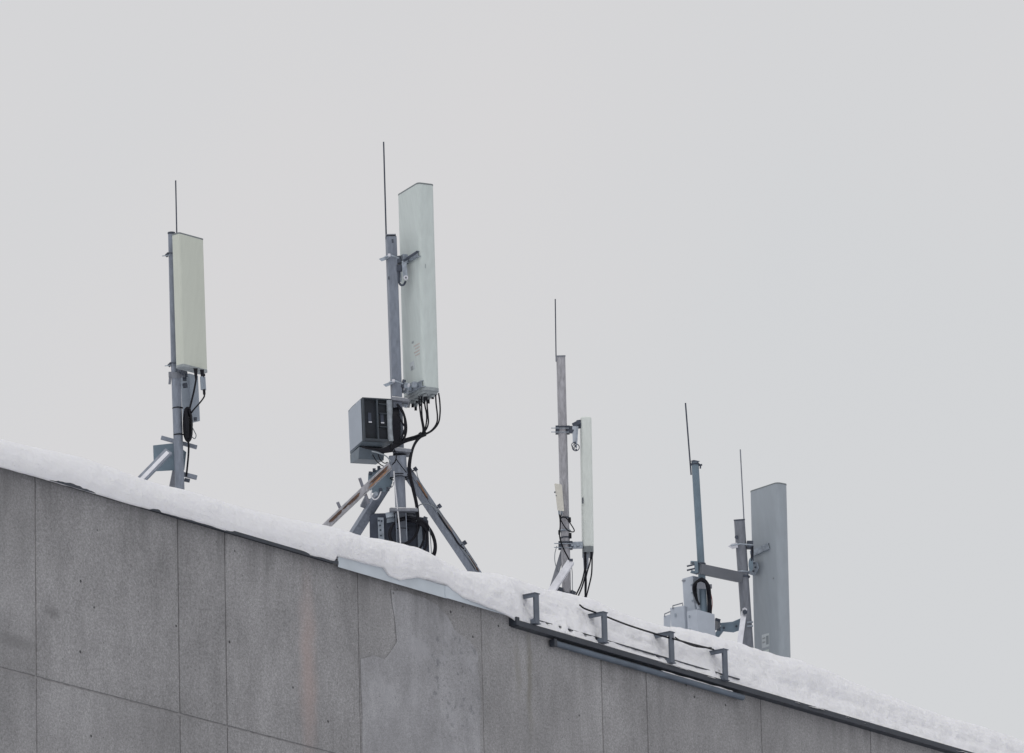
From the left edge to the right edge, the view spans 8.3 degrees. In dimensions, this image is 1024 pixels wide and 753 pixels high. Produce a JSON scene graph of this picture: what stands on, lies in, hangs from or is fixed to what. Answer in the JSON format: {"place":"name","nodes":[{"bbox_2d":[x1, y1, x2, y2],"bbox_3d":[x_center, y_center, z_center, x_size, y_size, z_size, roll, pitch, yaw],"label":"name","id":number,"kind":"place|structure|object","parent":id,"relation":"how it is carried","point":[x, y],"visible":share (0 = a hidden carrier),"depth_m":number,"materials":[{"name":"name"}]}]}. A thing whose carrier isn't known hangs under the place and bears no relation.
{"place":"outdoors","nodes":[
{"label":"outdoors","id":0,"kind":"place"},
{"bbox_2d":[0,0,1023,740],"label":"sky","id":1,"kind":"structure","parent":0,"point":[796,225],"materials":[{"name":"grey"}]},
{"label":"ground","id":2,"kind":"structure","parent":0,"visible":0},
{"bbox_2d":[0,468,943,752],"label":"concrete building","id":3,"kind":"structure","parent":2,"relation":"on","point":[126,628],"depth_m":60.99,"materials":[{"name":"concrete"}]},
{"bbox_2d":[138,180,196,489],"bbox_3d":[-3.164,0.191,62.763,1.027,3.300,2.198,-5,-16,12],"label":"antenna mast","id":4,"kind":"object","parent":3,"relation":"on","point":[171,456],"visible":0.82,"depth_m":62.01,"materials":[{"name":"grey metal"}]},
{"bbox_2d":[162,232,206,379],"bbox_3d":[-2.862,-0.583,61.902,0.372,1.239,0.589,-1,-15,-1],"label":"panel antenna","id":5,"kind":"object","parent":4,"relation":"attached to","point":[189,301],"visible":1,"depth_m":61.85,"materials":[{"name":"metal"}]},
{"bbox_2d":[188,380,196,415],"bbox_3d":[-2.802,0.197,61.944,0.027,0.300,0.295,4,-16,-19],"label":"black cable","id":6,"kind":"object","parent":5,"relation":"attached to","point":[192,396],"visible":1,"depth_m":61.89,"materials":[{"name":"rubber"}]},
{"bbox_2d":[200,374,205,394],"bbox_3d":[-2.695,0.068,61.862,0.048,0.182,0.082,-3,-16,7],"label":"filter box","id":7,"kind":"object","parent":5,"relation":"hanging from","point":[203,383],"visible":1,"depth_m":61.85,"materials":[{"name":"grey metal"}]},
{"bbox_2d":[191,395,204,412],"bbox_3d":[-2.753,0.246,61.944,0.019,0.136,0.271,8,-18,-31],"label":"black cable","id":8,"kind":"object","parent":7,"relation":"attached to","point":[196,406],"visible":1,"depth_m":61.91,"materials":[{"name":"rubber"}]},
{"bbox_2d":[183,407,192,441],"bbox_3d":[-2.837,0.421,62.041,0.090,0.315,0.201,1,-16,-10],"label":"cable coil","id":9,"kind":"object","parent":4,"relation":"attached to","point":[187,426],"visible":1,"depth_m":61.98,"materials":[{"name":"black rubber"}]},
{"bbox_2d":[185,442,189,476],"bbox_3d":[-2.838,0.706,62.054,0.030,0.311,0.193,1,-16,-8],"label":"black cable","id":10,"kind":"object","parent":9,"relation":"hanging from","point":[187,459],"visible":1,"depth_m":62.06,"materials":[{"name":"rubber"}]},
{"bbox_2d":[181,372,199,422],"bbox_3d":[-2.829,0.192,62.167,0.150,0.418,0.391,-3,-15,4],"label":"radio unit","id":11,"kind":"object","parent":4,"relation":"attached to","point":[187,383],"visible":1,"depth_m":62.19,"materials":[{"name":"metal"}]},
{"bbox_2d":[322,142,481,572],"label":"antenna mast","id":12,"kind":"object","parent":3,"relation":"on","point":[379,482],"visible":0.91,"depth_m":65.22,"materials":[{"name":"grey metal"}]},
{"bbox_2d":[348,397,393,464],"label":"radio cabinet","id":13,"kind":"object","parent":12,"relation":"attached to","point":[370,423],"visible":1,"depth_m":65.16,"materials":[{"name":"metal"}]},
{"bbox_2d":[392,404,406,442],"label":"cable loops","id":14,"kind":"object","parent":13,"relation":"attached to","point":[396,420],"visible":1,"depth_m":65.14,"materials":[{"name":"black rubber"}]},
{"bbox_2d":[362,444,393,452],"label":"cable bundle","id":15,"kind":"object","parent":12,"relation":"attached to","point":[387,449],"visible":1,"depth_m":65.13,"materials":[{"name":"black rubber"}]},
{"bbox_2d":[369,513,428,551],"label":"radio cabinet","id":16,"kind":"object","parent":12,"relation":"attached to","point":[380,524],"visible":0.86,"depth_m":65.38,"materials":[{"name":"metal"}]},
{"bbox_2d":[390,432,425,449],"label":"cable bundle","id":17,"kind":"object","parent":12,"relation":"attached to","point":[395,445],"visible":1,"depth_m":65.19,"materials":[{"name":"black rubber"}]},
{"bbox_2d":[379,182,438,410],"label":"panel antenna","id":18,"kind":"object","parent":12,"relation":"attached to","point":[416,268],"visible":1,"depth_m":65.15,"materials":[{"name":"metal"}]},
{"bbox_2d":[410,396,428,439],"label":"jumper cable","id":19,"kind":"object","parent":18,"relation":"hanging from","point":[427,417],"visible":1,"depth_m":65.18,"materials":[{"name":"black rubber"}]},
{"bbox_2d":[415,396,423,435],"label":"jumper cable","id":20,"kind":"object","parent":18,"relation":"hanging from","point":[420,416],"visible":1,"depth_m":65.17,"materials":[{"name":"black rubber"}]},
{"bbox_2d":[421,396,424,430],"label":"jumper cable","id":21,"kind":"object","parent":18,"relation":"hanging from","point":[422,413],"visible":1,"depth_m":65.20,"materials":[{"name":"black rubber"}]},
{"bbox_2d":[423,397,427,428],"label":"jumper cable","id":22,"kind":"object","parent":18,"relation":"hanging from","point":[426,414],"visible":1,"depth_m":65.23,"materials":[{"name":"black rubber"}]},
{"bbox_2d":[426,395,437,433],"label":"jumper cable","id":23,"kind":"object","parent":18,"relation":"hanging from","point":[437,415],"visible":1,"depth_m":65.20,"materials":[{"name":"black rubber"}]},
{"bbox_2d":[426,393,440,434],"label":"jumper cable","id":24,"kind":"object","parent":18,"relation":"hanging from","point":[439,412],"visible":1,"depth_m":65.23,"materials":[{"name":"black rubber"}]},
{"bbox_2d":[388,516,436,555],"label":"cable coil","id":25,"kind":"object","parent":12,"relation":"attached to","point":[424,525],"visible":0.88,"depth_m":65.22,"materials":[{"name":"black rubber"}]},
{"bbox_2d":[407,436,420,520],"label":"black cable","id":26,"kind":"object","parent":12,"relation":"attached to","point":[410,478],"visible":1,"depth_m":65.17,"materials":[{"name":"rubber"}]},
{"bbox_2d":[409,436,422,520],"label":"black cable","id":27,"kind":"object","parent":12,"relation":"attached to","point":[412,479],"visible":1,"depth_m":65.17,"materials":[{"name":"rubber"}]},
{"bbox_2d":[416,503,475,568],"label":"thin wire","id":28,"kind":"object","parent":12,"relation":"attached to","point":[448,526],"visible":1,"depth_m":65.20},
{"bbox_2d":[416,471,476,564],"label":"metal support strut","id":29,"kind":"object","parent":12,"relation":"attached to","point":[444,517],"visible":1,"depth_m":65.22,"materials":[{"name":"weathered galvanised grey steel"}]},
{"bbox_2d":[437,512,464,548],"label":"black cable","id":30,"kind":"object","parent":12,"relation":"attached to","point":[447,527],"visible":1,"depth_m":65.19,"materials":[{"name":"rubber"}]},
{"bbox_2d":[0,439,1023,752],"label":"roof snow","id":31,"kind":"structure","parent":3,"relation":"on","point":[788,677],"depth_m":64.38,"materials":[{"name":"white snow"}]},
{"bbox_2d":[548,299,575,594],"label":"antenna mast","id":32,"kind":"object","parent":3,"relation":"on","point":[563,576],"visible":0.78,"depth_m":66.88,"materials":[{"name":"grey metal"}]},
{"bbox_2d":[554,483,563,513],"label":"antenna","id":33,"kind":"object","parent":32,"relation":"attached to","point":[558,491],"visible":1,"depth_m":66.79,"materials":[{"name":"beige plastic"}]},
{"bbox_2d":[559,514,574,531],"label":"black cable","id":34,"kind":"object","parent":33,"relation":"attached to","point":[560,518],"visible":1,"depth_m":66.81,"materials":[{"name":"rubber"}]},
{"bbox_2d":[559,514,568,559],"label":"black cable","id":35,"kind":"object","parent":32,"relation":"attached to","point":[560,538],"visible":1,"depth_m":66.82,"materials":[{"name":"rubber"}]},
{"bbox_2d":[551,416,593,557],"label":"panel antenna","id":36,"kind":"object","parent":32,"relation":"attached to","point":[586,543],"visible":1,"depth_m":66.89,"materials":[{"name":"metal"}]},
{"bbox_2d":[575,553,585,594],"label":"jumper cable","id":37,"kind":"object","parent":36,"relation":"hanging from","point":[582,579],"visible":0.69,"depth_m":66.91,"materials":[{"name":"black rubber"}]},
{"bbox_2d":[578,553,586,595],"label":"jumper cable","id":38,"kind":"object","parent":36,"relation":"hanging from","point":[584,575],"visible":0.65,"depth_m":66.91,"materials":[{"name":"black rubber"}]},
{"bbox_2d":[584,554,586,591],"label":"jumper cable","id":39,"kind":"object","parent":36,"relation":"hanging from","point":[586,575],"visible":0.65,"depth_m":66.91,"materials":[{"name":"black rubber"}]},
{"bbox_2d":[583,554,588,567],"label":"filter box","id":40,"kind":"object","parent":36,"relation":"hanging from","point":[587,560],"visible":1,"depth_m":66.98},
{"bbox_2d":[584,553,591,596],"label":"jumper cable","id":41,"kind":"object","parent":36,"relation":"hanging from","point":[586,574],"visible":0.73,"depth_m":66.91,"materials":[{"name":"black rubber"}]},
{"bbox_2d":[586,553,592,596],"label":"jumper cable","id":42,"kind":"object","parent":36,"relation":"hanging from","point":[591,573],"visible":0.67,"depth_m":66.91,"materials":[{"name":"black rubber"}]},
{"bbox_2d":[696,449,753,647],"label":"antenna mast","id":43,"kind":"object","parent":3,"relation":"on","point":[743,625],"visible":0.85,"depth_m":69.25,"materials":[{"name":"grey metal"}]},
{"bbox_2d":[685,403,706,611],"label":"antenna mast","id":44,"kind":"object","parent":43,"relation":"attached to","point":[695,465],"visible":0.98,"depth_m":68.91,"materials":[{"name":"grey metal"}]},
{"bbox_2d":[664,602,687,628],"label":"radio unit","id":45,"kind":"object","parent":44,"relation":"attached to","point":[676,617],"visible":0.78,"depth_m":68.92,"materials":[{"name":"grey metal"}]},
{"bbox_2d":[682,576,699,610],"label":"radio unit","id":46,"kind":"object","parent":44,"relation":"attached to","point":[689,600],"visible":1,"depth_m":69.00,"materials":[{"name":"grey metal"}]},
{"bbox_2d":[697,582,705,588],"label":"junction box","id":47,"kind":"object","parent":44,"relation":"attached to","point":[700,585],"visible":1,"depth_m":68.83,"materials":[{"name":"grey metal"}]},
{"bbox_2d":[692,578,711,612],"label":"cable hoop","id":48,"kind":"object","parent":44,"relation":"attached to","point":[708,591],"visible":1,"depth_m":68.88,"materials":[{"name":"black rubber"}]},
{"bbox_2d":[687,603,720,635],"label":"radio unit","id":49,"kind":"object","parent":44,"relation":"attached to","point":[702,621],"visible":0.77,"depth_m":68.61,"materials":[{"name":"metal"}]},
{"bbox_2d":[728,482,790,657],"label":"panel antenna","id":50,"kind":"object","parent":43,"relation":"attached to","point":[768,567],"visible":0.88,"depth_m":69.26,"materials":[{"name":"grey plastic"}]},
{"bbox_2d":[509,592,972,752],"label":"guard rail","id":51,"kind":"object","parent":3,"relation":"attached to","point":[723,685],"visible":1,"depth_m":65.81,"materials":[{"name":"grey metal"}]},
{"bbox_2d":[579,604,713,649],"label":"black cable","id":52,"kind":"object","parent":51,"relation":"hanging from","point":[580,605],"visible":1,"depth_m":65.57,"materials":[{"name":"rubber"}]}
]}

